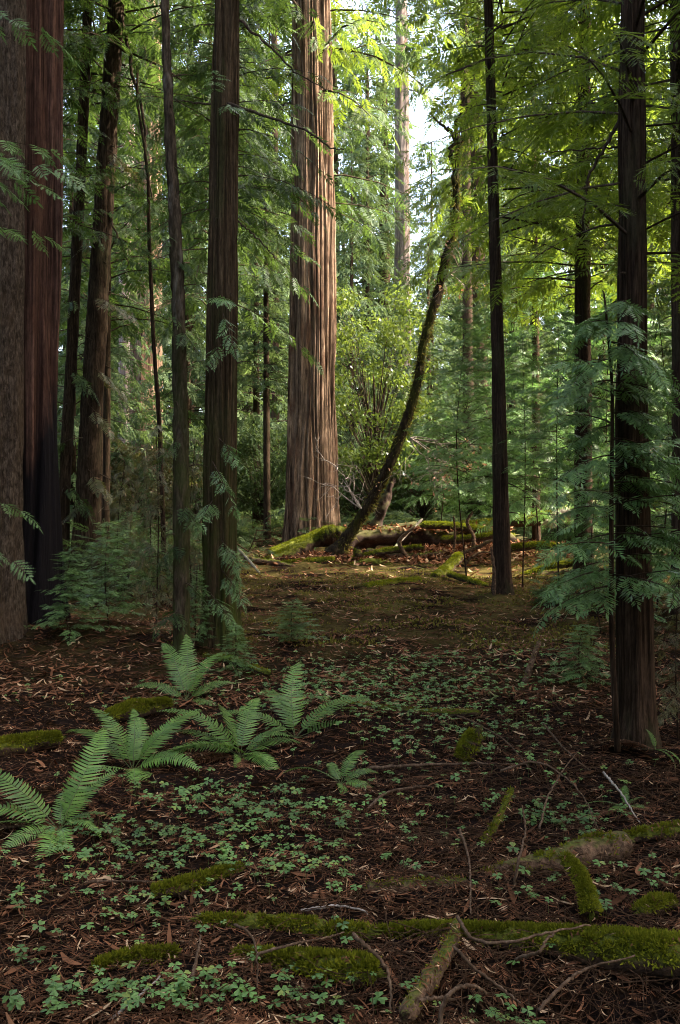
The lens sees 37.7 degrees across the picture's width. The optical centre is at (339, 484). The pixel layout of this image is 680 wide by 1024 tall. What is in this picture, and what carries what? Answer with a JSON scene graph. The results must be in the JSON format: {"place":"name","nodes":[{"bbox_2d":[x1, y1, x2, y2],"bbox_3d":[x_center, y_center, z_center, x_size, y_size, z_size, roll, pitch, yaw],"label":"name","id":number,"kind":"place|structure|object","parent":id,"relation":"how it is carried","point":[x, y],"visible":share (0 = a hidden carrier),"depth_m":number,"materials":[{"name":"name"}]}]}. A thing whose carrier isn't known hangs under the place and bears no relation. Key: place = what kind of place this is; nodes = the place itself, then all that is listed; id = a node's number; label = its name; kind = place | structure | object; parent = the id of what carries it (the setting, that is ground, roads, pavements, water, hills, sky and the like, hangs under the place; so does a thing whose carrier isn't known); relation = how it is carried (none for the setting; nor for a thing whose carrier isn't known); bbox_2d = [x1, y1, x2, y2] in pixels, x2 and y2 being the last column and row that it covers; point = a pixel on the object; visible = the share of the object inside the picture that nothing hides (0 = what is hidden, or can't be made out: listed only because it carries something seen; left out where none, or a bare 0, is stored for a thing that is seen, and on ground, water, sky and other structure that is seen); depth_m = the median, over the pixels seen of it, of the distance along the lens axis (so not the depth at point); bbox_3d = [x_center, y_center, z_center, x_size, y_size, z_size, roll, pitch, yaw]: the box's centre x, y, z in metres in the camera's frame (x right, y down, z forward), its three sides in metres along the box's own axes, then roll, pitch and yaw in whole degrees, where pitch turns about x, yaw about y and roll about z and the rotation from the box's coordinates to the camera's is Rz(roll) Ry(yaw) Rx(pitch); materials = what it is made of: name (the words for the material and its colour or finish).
{"place":"outdoors","nodes":[
{"label":"outdoors","id":0,"kind":"place"},
{"bbox_2d":[0,509,679,1023],"bbox_3d":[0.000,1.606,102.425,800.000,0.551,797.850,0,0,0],"label":"ground","id":1,"kind":"structure","parent":0,"point":[178,779],"depth_m":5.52,"materials":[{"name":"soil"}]},
{"bbox_2d":[0,0,28,643],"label":"redwood tree","id":2,"kind":"object","parent":1,"relation":"on","point":[13,614],"visible":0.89,"depth_m":9.47,"materials":[{"name":"brown plant"}]},
{"bbox_2d":[0,729,66,756],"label":"mossy log","id":3,"kind":"object","parent":1,"relation":"on","point":[45,739],"visible":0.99,"depth_m":6.01,"materials":[{"name":"plant"}]},
{"bbox_2d":[0,11,90,583],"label":"redwood tree","id":4,"kind":"object","parent":1,"relation":"on","point":[8,161],"visible":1,"depth_m":6.09,"materials":[{"name":"green plant"}]},
{"bbox_2d":[22,0,70,624],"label":"redwood tree","id":5,"kind":"object","parent":1,"relation":"on","point":[43,270],"visible":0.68,"depth_m":10.12,"materials":[{"name":"brown plant"}]},
{"bbox_2d":[0,727,129,859],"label":"sword fern","id":6,"kind":"object","parent":1,"relation":"on","point":[70,808],"visible":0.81,"depth_m":4.63,"materials":[{"name":"green plant"}]},
{"bbox_2d":[23,551,131,645],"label":"hemlock sapling","id":7,"kind":"object","parent":1,"relation":"on","point":[62,607],"visible":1,"depth_m":9.56,"materials":[{"name":"green plant"}]},
{"bbox_2d":[57,88,157,539],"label":"conifer tree","id":8,"kind":"object","parent":1,"relation":"on","point":[76,427],"visible":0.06,"depth_m":26.97,"materials":[{"name":"green plant"}]},
{"bbox_2d":[72,520,151,625],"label":"hemlock sapling","id":9,"kind":"object","parent":1,"relation":"on","point":[110,591],"visible":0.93,"depth_m":10.17,"materials":[{"name":"green plant"}]},
{"bbox_2d":[63,0,169,269],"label":"redwood tree","id":10,"kind":"object","parent":1,"relation":"on","point":[67,130],"visible":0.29,"depth_m":14.06,"materials":[{"name":"green plant"}]},
{"bbox_2d":[91,460,160,615],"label":"withered sapling","id":11,"kind":"object","parent":1,"relation":"on","point":[123,523],"visible":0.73,"depth_m":12.49,"materials":[{"name":"green plant"}]},
{"bbox_2d":[57,75,202,490],"bbox_3d":[-7.545,-5.343,30.116,5.699,14.365,5.561,0,0,-31],"label":"conifer tree","id":12,"kind":"object","parent":1,"relation":"on","point":[129,437],"visible":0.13,"depth_m":30.03,"materials":[{"name":"green plant"}]},
{"bbox_2d":[59,0,207,518],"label":"redwood tree","id":13,"kind":"object","parent":1,"relation":"on","point":[122,300],"visible":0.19,"depth_m":24.53,"materials":[{"name":"green plant"}]},
{"bbox_2d":[59,0,208,555],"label":"redwood tree","id":14,"kind":"object","parent":1,"relation":"on","point":[163,325],"visible":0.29,"depth_m":19.53,"materials":[{"name":"green plant"}]},
{"bbox_2d":[88,941,181,974],"bbox_3d":[-0.684,1.574,3.323,0.317,0.084,0.105,0,0,-19],"label":"mossy log","id":15,"kind":"object","parent":1,"relation":"on","point":[105,960],"visible":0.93,"depth_m":3.31,"materials":[{"name":"plant"}]},
{"bbox_2d":[58,0,212,572],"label":"young tree","id":16,"kind":"object","parent":1,"relation":"on","point":[65,450],"visible":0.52,"depth_m":15.43,"materials":[{"name":"brown plant"}]},
{"bbox_2d":[73,439,202,533],"bbox_3d":[-5.567,0.087,26.933,3.248,2.691,3.090,0,0,-44],"label":"understory bush","id":17,"kind":"object","parent":1,"relation":"on","point":[114,469],"visible":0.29,"depth_m":26.61,"materials":[{"name":"green plant"}]},
{"bbox_2d":[99,695,176,724],"bbox_3d":[-1.417,1.555,6.945,0.188,0.158,0.620,0,0,43],"label":"mossy log","id":18,"kind":"object","parent":1,"relation":"on","point":[154,705],"visible":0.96,"depth_m":6.91,"materials":[{"name":"plant"}]},
{"bbox_2d":[126,469,164,590],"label":"young conifer","id":19,"kind":"object","parent":1,"relation":"on","point":[139,527],"visible":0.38,"depth_m":14.48,"materials":[{"name":"green plant"}]},
{"bbox_2d":[129,0,166,526],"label":"redwood tree","id":20,"kind":"object","parent":1,"relation":"on","point":[140,376],"visible":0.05,"depth_m":36.53,"materials":[{"name":"green plant"}]},
{"bbox_2d":[103,425,200,626],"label":"withered sapling","id":21,"kind":"object","parent":1,"relation":"on","point":[158,498],"visible":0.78,"depth_m":10.97,"materials":[{"name":"green plant"}]},
{"bbox_2d":[136,66,167,590],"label":"young tree","id":22,"kind":"object","parent":1,"relation":"on","point":[156,383],"visible":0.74,"depth_m":14.98,"materials":[{"name":"brown plant"}]},
{"bbox_2d":[68,709,244,782],"bbox_3d":[-1.120,1.601,5.788,1.152,0.497,0.806,0,0,0],"label":"sword fern","id":23,"kind":"object","parent":1,"relation":"on","point":[136,745],"visible":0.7,"depth_m":5.83,"materials":[{"name":"green plant"}]},
{"bbox_2d":[57,0,285,454],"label":"conifer tree","id":24,"kind":"object","parent":1,"relation":"on","point":[195,376],"visible":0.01,"depth_m":45.73,"materials":[{"name":"green plant"}]},
{"bbox_2d":[150,436,203,628],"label":"withered sapling","id":25,"kind":"object","parent":1,"relation":"on","point":[195,493],"visible":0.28,"depth_m":10.76,"materials":[{"name":"green plant"}]},
{"bbox_2d":[146,0,208,662],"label":"young tree","id":26,"kind":"object","parent":1,"relation":"on","point":[180,548],"visible":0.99,"depth_m":8.85,"materials":[{"name":"brown plant"}]},
{"bbox_2d":[62,0,297,584],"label":"redwood tree","id":27,"kind":"object","parent":1,"relation":"on","point":[90,487],"visible":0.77,"depth_m":15.36,"materials":[{"name":"brown plant"}]},
{"bbox_2d":[132,634,235,708],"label":"sword fern","id":28,"kind":"object","parent":1,"relation":"on","point":[183,675],"visible":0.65,"depth_m":7.61,"materials":[{"name":"green plant"}]},
{"bbox_2d":[146,861,245,899],"bbox_3d":[-0.553,1.571,3.971,0.462,0.090,0.122,0,0,-37],"label":"mossy log","id":29,"kind":"object","parent":1,"relation":"on","point":[185,880],"visible":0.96,"depth_m":3.92,"materials":[{"name":"plant"}]},
{"bbox_2d":[111,43,286,524],"bbox_3d":[-4.704,-6.466,33.078,7.445,16.523,7.826,0,0,0],"label":"conifer tree","id":30,"kind":"object","parent":1,"relation":"on","point":[167,373],"visible":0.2,"depth_m":32.52,"materials":[{"name":"green plant"}]},
{"bbox_2d":[67,0,331,375],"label":"redwood tree","id":31,"kind":"object","parent":1,"relation":"on","point":[194,300],"visible":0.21,"depth_m":21.97,"materials":[{"name":"green plant"}]},
{"bbox_2d":[140,422,261,522],"bbox_3d":[-4.296,-0.301,29.940,3.838,3.351,3.622,0,0,0],"label":"understory bush","id":32,"kind":"object","parent":1,"relation":"on","point":[199,433],"visible":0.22,"depth_m":29.71,"materials":[{"name":"green plant"}]},
{"bbox_2d":[189,569,215,651],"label":"hemlock sapling","id":33,"kind":"object","parent":1,"relation":"on","point":[195,623],"visible":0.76,"depth_m":9.29,"materials":[{"name":"green plant"}]},
{"bbox_2d":[135,0,303,280],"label":"redwood tree","id":34,"kind":"object","parent":1,"relation":"on","point":[242,91],"visible":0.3,"depth_m":19.00,"materials":[{"name":"green plant"}]},
{"bbox_2d":[118,1,326,305],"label":"redwood tree","id":35,"kind":"object","parent":1,"relation":"on","point":[196,241],"visible":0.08,"depth_m":26.49,"materials":[{"name":"green plant"}]},
{"bbox_2d":[157,698,298,769],"bbox_3d":[-0.644,1.527,6.035,0.882,0.320,0.793,0,0,28],"label":"sword fern","id":36,"kind":"object","parent":1,"relation":"on","point":[255,702],"visible":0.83,"depth_m":6.01,"materials":[{"name":"green plant"}]},
{"bbox_2d":[113,0,352,276],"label":"redwood tree","id":37,"kind":"object","parent":1,"relation":"on","point":[191,143],"visible":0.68,"depth_m":14.19,"materials":[{"name":"green plant"}]},
{"bbox_2d":[208,625,259,677],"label":"hemlock sapling","id":38,"kind":"object","parent":1,"relation":"on","point":[237,662],"visible":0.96,"depth_m":8.57,"materials":[{"name":"green plant"}]},
{"bbox_2d":[175,0,343,650],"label":"redwood tree","id":39,"kind":"object","parent":1,"relation":"on","point":[220,554],"visible":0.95,"depth_m":9.48,"materials":[{"name":"brown plant"}]},
{"bbox_2d":[237,420,286,524],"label":"understory bush","id":40,"kind":"object","parent":1,"relation":"on","point":[254,483],"visible":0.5,"depth_m":30.38,"materials":[{"name":"green plant"}]},
{"bbox_2d":[237,150,289,543],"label":"young tree","id":41,"kind":"object","parent":1,"relation":"on","point":[265,383],"visible":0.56,"depth_m":26.93,"materials":[{"name":"green plant"}]},
{"bbox_2d":[189,94,345,528],"bbox_3d":[-2.803,-5.735,33.944,6.180,14.964,5.748,0,0,0],"label":"conifer tree","id":42,"kind":"object","parent":1,"relation":"on","point":[281,407],"visible":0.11,"depth_m":33.89,"materials":[{"name":"green plant"}]},
{"bbox_2d":[190,909,383,940],"bbox_3d":[-0.195,1.569,3.544,0.713,0.105,0.121,0,0,10],"label":"mossy log","id":43,"kind":"object","parent":1,"relation":"on","point":[259,922],"visible":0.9,"depth_m":3.52,"materials":[{"name":"plant"}]},
{"bbox_2d":[164,10,413,471],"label":"conifer tree","id":44,"kind":"object","parent":1,"relation":"on","point":[288,227],"visible":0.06,"depth_m":45.42,"materials":[{"name":"green plant"}]},
{"bbox_2d":[212,662,368,746],"bbox_3d":[-0.266,1.491,6.403,1.011,0.581,0.686,0,0,23],"label":"sword fern","id":45,"kind":"object","parent":1,"relation":"on","point":[290,709],"visible":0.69,"depth_m":6.39,"materials":[{"name":"green plant"}]},
{"bbox_2d":[256,599,329,644],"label":"hemlock sapling","id":46,"kind":"object","parent":1,"relation":"on","point":[286,627],"visible":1,"depth_m":9.96,"materials":[{"name":"green plant"}]},
{"bbox_2d":[263,533,323,559],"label":"mossy log","id":47,"kind":"object","parent":1,"relation":"on","point":[307,544],"visible":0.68,"depth_m":21.23,"materials":[{"name":"plant"}]},
{"bbox_2d":[229,943,387,987],"bbox_3d":[-0.120,1.558,3.247,0.580,0.125,0.162,0,0,13],"label":"mossy log","id":48,"kind":"object","parent":1,"relation":"on","point":[336,963],"visible":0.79,"depth_m":3.21,"materials":[{"name":"plant"}]},
{"bbox_2d":[183,0,447,541],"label":"redwood tree","id":49,"kind":"object","parent":1,"relation":"on","point":[311,409],"visible":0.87,"depth_m":25.54,"materials":[{"name":"brown plant"}]},
{"bbox_2d":[187,0,457,256],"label":"redwood tree","id":50,"kind":"object","parent":1,"relation":"on","point":[342,200],"visible":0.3,"depth_m":28.12,"materials":[{"name":"green plant"}]},
{"bbox_2d":[251,13,425,519],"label":"conifer tree","id":51,"kind":"object","parent":1,"relation":"on","point":[380,89],"visible":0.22,"depth_m":45.85,"materials":[{"name":"green plant"}]},
{"bbox_2d":[0,636,678,1023],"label":"wood sorrel","id":52,"kind":"object","parent":1,"relation":"on","point":[126,996],"visible":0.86,"depth_m":4.25,"materials":[{"name":"plant"}]},
{"bbox_2d":[287,750,392,794],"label":"sword fern","id":53,"kind":"object","parent":1,"relation":"on","point":[334,773],"visible":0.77,"depth_m":5.39,"materials":[{"name":"green plant"}]},
{"bbox_2d":[282,145,415,505],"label":"conifer tree","id":54,"kind":"object","parent":1,"relation":"on","point":[351,250],"visible":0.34,"depth_m":39.91,"materials":[{"name":"green plant"}]},
{"bbox_2d":[57,11,671,516],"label":"distant woods","id":55,"kind":"object","parent":1,"relation":"on","point":[381,195],"visible":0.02,"depth_m":59.73,"materials":[{"name":"green plant"}]},
{"bbox_2d":[63,501,670,606],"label":"undergrowth","id":56,"kind":"object","parent":1,"relation":"on","point":[245,523],"visible":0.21,"depth_m":19.94,"materials":[{"name":"green plant"}]},
{"bbox_2d":[338,444,410,516],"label":"understory bush","id":57,"kind":"object","parent":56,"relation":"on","point":[343,500],"visible":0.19,"depth_m":32.29,"materials":[{"name":"green plant"}]},
{"bbox_2d":[335,277,447,516],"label":"bay tree","id":58,"kind":"object","parent":1,"relation":"on","point":[369,455],"visible":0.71,"depth_m":29.13,"materials":[{"name":"green plant"}]},
{"bbox_2d":[334,0,459,517],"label":"redwood tree","id":59,"kind":"object","parent":1,"relation":"on","point":[400,246],"visible":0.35,"depth_m":47.75,"materials":[{"name":"green plant"}]},
{"bbox_2d":[341,700,480,715],"bbox_3d":[0.477,1.580,7.060,1.044,0.064,0.147,0,0,21],"label":"mossy stick","id":60,"kind":"object","parent":1,"relation":"on","point":[468,712],"visible":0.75,"depth_m":6.94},
{"bbox_2d":[358,427,473,522],"bbox_3d":[2.448,-0.254,30.965,3.584,3.048,3.759,0,0,31],"label":"understory bush","id":61,"kind":"object","parent":1,"relation":"on","point":[397,506],"visible":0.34,"depth_m":30.63,"materials":[{"name":"green plant"}]},
{"bbox_2d":[363,874,468,891],"bbox_3d":[0.308,1.572,3.902,0.477,0.091,0.096,0,0,-9],"label":"rotten log","id":62,"kind":"object","parent":1,"relation":"on","point":[404,883],"visible":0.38,"depth_m":3.88,"materials":[{"name":"wood"}]},
{"bbox_2d":[323,5,509,557],"bbox_3d":[1.745,-4.466,20.957,3.974,12.263,2.099,0,0,-24],"label":"leaning tree","id":63,"kind":"object","parent":1,"relation":"on","point":[342,543],"visible":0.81,"depth_m":20.93,"materials":[{"name":"green plant"}]},
{"bbox_2d":[376,436,486,511],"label":"dead shrub","id":64,"kind":"object","parent":63,"relation":"attached to","point":[414,439],"visible":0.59,"depth_m":20.48,"materials":[{"name":"wood"}]},
{"bbox_2d":[385,231,464,518],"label":"conifer tree","id":65,"kind":"object","parent":1,"relation":"on","point":[425,294],"visible":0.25,"depth_m":37.95,"materials":[{"name":"green plant"}]},
{"bbox_2d":[322,521,527,550],"bbox_3d":[1.891,1.229,22.435,4.878,0.834,0.766,0,0,-12],"label":"fallen log","id":66,"kind":"object","parent":1,"relation":"on","point":[371,538],"visible":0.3,"depth_m":22.18,"materials":[{"name":"wood"}]},
{"bbox_2d":[239,549,615,649],"bbox_3d":[1.876,1.514,15.575,8.284,0.346,11.782,0,0,0],"label":"ground moss","id":67,"kind":"object","parent":1,"relation":"on","point":[389,625],"visible":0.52,"depth_m":11.98,"materials":[{"name":"plant"}]},
{"bbox_2d":[367,140,490,510],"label":"conifer tree","id":68,"kind":"object","parent":1,"relation":"on","point":[417,249],"visible":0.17,"depth_m":41.88,"materials":[{"name":"green plant"}]},
{"bbox_2d":[398,918,460,1022],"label":"broken branch","id":69,"kind":"object","parent":1,"relation":"on","point":[409,1010],"visible":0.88,"depth_m":3.10,"materials":[{"name":"wood"}]},
{"bbox_2d":[390,375,478,520],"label":"hemlock sapling","id":70,"kind":"object","parent":1,"relation":"on","point":[425,496],"visible":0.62,"depth_m":24.50,"materials":[{"name":"green plant"}]},
{"bbox_2d":[359,0,545,510],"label":"redwood tree","id":71,"kind":"object","parent":1,"relation":"on","point":[431,8],"visible":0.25,"depth_m":39.89,"materials":[{"name":"green plant"}]},
{"bbox_2d":[402,420,524,518],"bbox_3d":[4.468,-0.412,32.189,4.147,3.448,3.647,0,0,-44],"label":"understory bush","id":72,"kind":"object","parent":1,"relation":"on","point":[471,501],"visible":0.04,"depth_m":31.53,"materials":[{"name":"green plant"}]},
{"bbox_2d":[400,302,537,575],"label":"hemlock sapling","id":73,"kind":"object","parent":1,"relation":"on","point":[468,455],"visible":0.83,"depth_m":16.49,"materials":[{"name":"green plant"}]},
{"bbox_2d":[453,725,489,761],"bbox_3d":[0.763,1.506,5.747,0.221,0.267,0.169,0,0,0],"label":"mossy stump","id":74,"kind":"object","parent":1,"relation":"on","point":[466,747],"visible":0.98,"depth_m":5.71,"materials":[{"name":"plant"}]},
{"bbox_2d":[435,0,518,513],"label":"redwood tree","id":75,"kind":"object","parent":1,"relation":"on","point":[472,154],"visible":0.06,"depth_m":43.65,"materials":[{"name":"green plant"}]},
{"bbox_2d":[397,47,571,521],"bbox_3d":[5.188,-6.218,31.734,7.129,16.078,6.910,0,0,0],"label":"conifer tree","id":76,"kind":"object","parent":1,"relation":"on","point":[514,365],"visible":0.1,"depth_m":31.91,"materials":[{"name":"green plant"}]},
{"bbox_2d":[413,80,558,476],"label":"conifer tree","id":77,"kind":"object","parent":1,"relation":"on","point":[461,336],"visible":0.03,"depth_m":47.09,"materials":[{"name":"green plant"}]},
{"bbox_2d":[425,252,565,515],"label":"hemlock sapling","id":78,"kind":"object","parent":1,"relation":"on","point":[482,417],"visible":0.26,"depth_m":25.05,"materials":[{"name":"green plant"}]},
{"bbox_2d":[418,3,614,540],"bbox_3d":[4.606,-6.272,23.912,5.496,16.032,5.670,0,0,0],"label":"young tree","id":79,"kind":"object","parent":1,"relation":"on","point":[504,193],"visible":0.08,"depth_m":23.97,"materials":[{"name":"green plant"}]},
{"bbox_2d":[366,0,670,594],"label":"young tree","id":80,"kind":"object","parent":1,"relation":"on","point":[502,541],"visible":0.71,"depth_m":13.95,"materials":[{"name":"green plant"}]},
{"bbox_2d":[370,918,679,977],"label":"mossy log","id":81,"kind":"object","parent":1,"relation":"on","point":[656,954],"visible":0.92,"depth_m":3.35,"materials":[{"name":"plant"}]},
{"bbox_2d":[383,0,670,571],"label":"young tree","id":82,"kind":"object","parent":1,"relation":"on","point":[582,311],"visible":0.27,"depth_m":16.92,"materials":[{"name":"green plant"}]},
{"bbox_2d":[452,334,603,587],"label":"hemlock sapling","id":83,"kind":"object","parent":1,"relation":"on","point":[520,400],"visible":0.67,"depth_m":14.99,"materials":[{"name":"green plant"}]},
{"bbox_2d":[382,0,679,749],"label":"redwood tree","id":84,"kind":"object","parent":1,"relation":"on","point":[635,667],"visible":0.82,"depth_m":5.93,"materials":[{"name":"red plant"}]},
{"bbox_2d":[474,256,614,540],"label":"hemlock sapling","id":85,"kind":"object","parent":1,"relation":"on","point":[536,512],"visible":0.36,"depth_m":20.97,"materials":[{"name":"green plant"}]},
{"bbox_2d":[435,0,670,331],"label":"redwood tree","id":86,"kind":"object","parent":1,"relation":"on","point":[595,282],"visible":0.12,"depth_m":19.87,"materials":[{"name":"green plant"}]},
{"bbox_2d":[498,309,608,596],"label":"hemlock sapling","id":87,"kind":"object","parent":1,"relation":"on","point":[542,437],"visible":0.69,"depth_m":13.50,"materials":[{"name":"green plant"}]},
{"bbox_2d":[474,829,634,873],"bbox_3d":[0.907,1.559,4.165,0.867,0.154,0.162,0,0,-29],"label":"mossy log","id":88,"kind":"object","parent":1,"relation":"on","point":[592,846],"visible":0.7,"depth_m":4.19,"materials":[{"name":"wood"}]},
{"bbox_2d":[438,0,679,625],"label":"young tree","id":89,"kind":"object","parent":1,"relation":"on","point":[674,47],"visible":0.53,"depth_m":11.55,"materials":[{"name":"green plant"}]},
{"bbox_2d":[531,624,610,689],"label":"hemlock sapling","id":90,"kind":"object","parent":1,"relation":"on","point":[587,665],"visible":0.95,"depth_m":7.95,"materials":[{"name":"green plant"}]},
{"bbox_2d":[558,850,603,923],"bbox_3d":[0.886,1.475,3.681,0.098,0.180,0.303,0,0,-7],"label":"mossy stick","id":91,"kind":"object","parent":1,"relation":"on","point":[590,907],"visible":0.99,"depth_m":3.62,"materials":[{"name":"plant"}]},
{"bbox_2d":[509,24,671,525],"bbox_3d":[7.493,-5.640,27.638,5.807,14.633,5.666,0,0,22],"label":"conifer tree","id":92,"kind":"object","parent":1,"relation":"on","point":[591,314],"visible":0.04,"depth_m":27.98,"materials":[{"name":"green plant"}]},
{"bbox_2d":[529,0,670,340],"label":"redwood tree","id":93,"kind":"object","parent":1,"relation":"on","point":[651,261],"visible":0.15,"depth_m":15.41,"materials":[{"name":"green plant"}]},
{"bbox_2d":[536,252,671,533],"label":"hemlock sapling","id":94,"kind":"object","parent":1,"relation":"on","point":[606,372],"visible":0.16,"depth_m":19.96,"materials":[{"name":"green plant"}]},
{"bbox_2d":[529,291,679,751],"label":"hemlock sapling","id":95,"kind":"object","parent":1,"relation":"on","point":[585,331],"visible":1,"depth_m":5.64,"materials":[{"name":"green plant"}]},
{"bbox_2d":[534,277,679,619],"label":"hemlock sapling","id":96,"kind":"object","parent":1,"relation":"on","point":[668,353],"visible":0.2,"depth_m":11.99,"materials":[{"name":"green plant"}]},
{"bbox_2d":[547,458,666,632],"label":"hemlock sapling","id":97,"kind":"object","parent":1,"relation":"on","point":[591,533],"visible":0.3,"depth_m":10.99,"materials":[{"name":"green plant"}]},
{"bbox_2d":[574,32,671,529],"bbox_3d":[9.146,-5.152,26.381,6.537,13.821,6.118,0,0,0],"label":"conifer tree","id":98,"kind":"object","parent":1,"relation":"on","point":[657,347],"visible":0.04,"depth_m":25.85,"materials":[{"name":"green plant"}]},
{"bbox_2d":[622,819,679,841],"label":"mossy log","id":99,"kind":"object","parent":1,"relation":"on","point":[646,833],"visible":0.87,"depth_m":4.49,"materials":[{"name":"plant"}]},
{"bbox_2d":[629,890,679,917],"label":"mossy log","id":100,"kind":"object","parent":1,"relation":"on","point":[666,899],"visible":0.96,"depth_m":3.71,"materials":[{"name":"plant"}]},
{"bbox_2d":[653,579,679,737],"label":"sapling","id":101,"kind":"object","parent":1,"relation":"on","point":[672,702],"visible":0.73,"depth_m":6.39,"materials":[{"name":"green plant"}]},
{"bbox_2d":[59,0,670,411],"label":"sky","id":102,"kind":"structure","parent":0,"point":[418,117],"materials":[{"name":"white"}]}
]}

